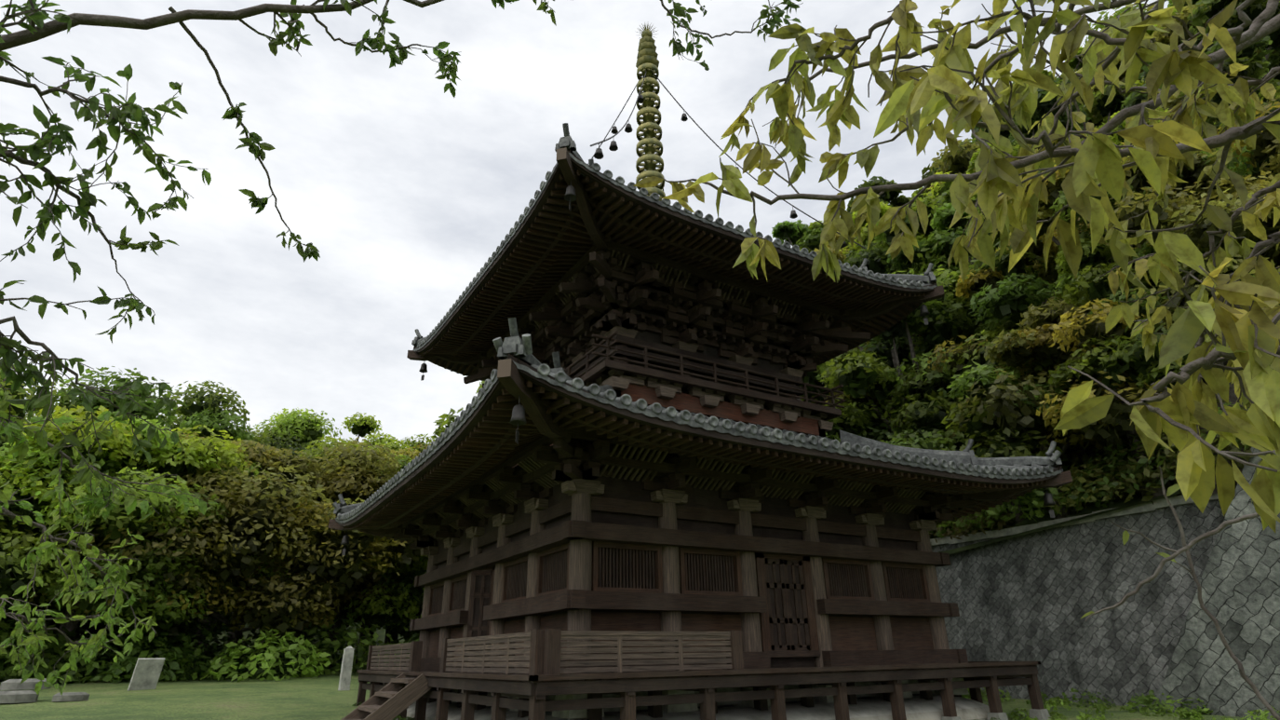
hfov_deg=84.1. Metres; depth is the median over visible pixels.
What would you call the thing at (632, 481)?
pagoda
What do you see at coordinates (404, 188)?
sky
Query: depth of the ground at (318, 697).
18.66 m
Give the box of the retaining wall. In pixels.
[929,445,1279,719]
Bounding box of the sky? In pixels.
[0,0,1169,447]
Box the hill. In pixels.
[929,439,1216,553]
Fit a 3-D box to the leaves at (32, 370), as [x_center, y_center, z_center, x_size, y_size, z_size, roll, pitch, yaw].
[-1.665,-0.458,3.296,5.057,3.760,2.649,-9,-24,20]
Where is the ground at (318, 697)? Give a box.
[0,619,1272,719]
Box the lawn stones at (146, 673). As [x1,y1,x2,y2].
[0,646,354,702]
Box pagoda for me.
[328,21,1072,719]
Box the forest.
[0,0,1279,719]
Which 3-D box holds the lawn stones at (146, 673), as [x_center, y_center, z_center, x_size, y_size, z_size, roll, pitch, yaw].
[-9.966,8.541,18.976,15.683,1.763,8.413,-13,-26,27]
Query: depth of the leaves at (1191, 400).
1.18 m
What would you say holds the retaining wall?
on the ground at (318, 697)
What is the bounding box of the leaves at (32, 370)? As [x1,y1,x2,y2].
[0,0,801,694]
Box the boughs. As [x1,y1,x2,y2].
[0,0,1279,719]
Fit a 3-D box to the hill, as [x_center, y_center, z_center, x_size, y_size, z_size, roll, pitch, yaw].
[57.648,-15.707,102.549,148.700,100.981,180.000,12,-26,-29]
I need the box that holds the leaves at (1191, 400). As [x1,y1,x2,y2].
[633,0,1279,619]

